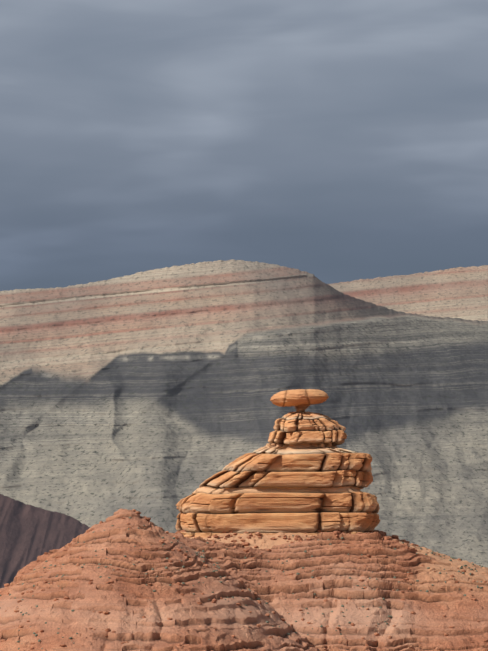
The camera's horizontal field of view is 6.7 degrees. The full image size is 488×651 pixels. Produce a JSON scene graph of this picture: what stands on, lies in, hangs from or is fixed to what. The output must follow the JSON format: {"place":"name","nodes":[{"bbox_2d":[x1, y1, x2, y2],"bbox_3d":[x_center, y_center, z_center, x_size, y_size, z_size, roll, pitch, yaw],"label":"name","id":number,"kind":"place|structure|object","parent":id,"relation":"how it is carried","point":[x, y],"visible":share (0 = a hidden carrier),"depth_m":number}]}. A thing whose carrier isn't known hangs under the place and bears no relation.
{"place":"outdoors","nodes":[
{"label":"outdoors","id":0,"kind":"place"},
{"bbox_2d":[0,494,89,587],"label":"dark hill","id":1,"kind":"structure","parent":0,"point":[29,534],"depth_m":2461.86},
{"bbox_2d":[0,259,487,567],"bbox_3d":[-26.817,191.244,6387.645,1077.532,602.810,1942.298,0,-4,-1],"label":"mountain","id":2,"kind":"structure","parent":0,"point":[149,393],"depth_m":6191.14},
{"bbox_2d":[0,509,487,650],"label":"red hill","id":3,"kind":"structure","parent":0,"point":[332,565],"depth_m":1229.89},
{"bbox_2d":[0,511,482,649],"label":"shrubs","id":4,"kind":"object","parent":3,"relation":"on","point":[166,567],"visible":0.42,"depth_m":1235.27},
{"bbox_2d":[1,509,487,650],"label":"stones","id":5,"kind":"object","parent":3,"relation":"on","point":[336,533],"visible":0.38,"depth_m":1242.81},
{"bbox_2d":[175,389,379,537],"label":"rock formation","id":6,"kind":"object","parent":3,"relation":"on","point":[301,472],"visible":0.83,"depth_m":1285.57},
{"bbox_2d":[0,0,487,290],"label":"sky","id":7,"kind":"structure","parent":0,"point":[334,141]},
{"bbox_2d":[328,265,487,320],"bbox_3d":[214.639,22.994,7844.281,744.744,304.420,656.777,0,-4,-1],"label":"ridge","id":8,"kind":"structure","parent":0,"point":[460,292],"depth_m":7846.77}
]}

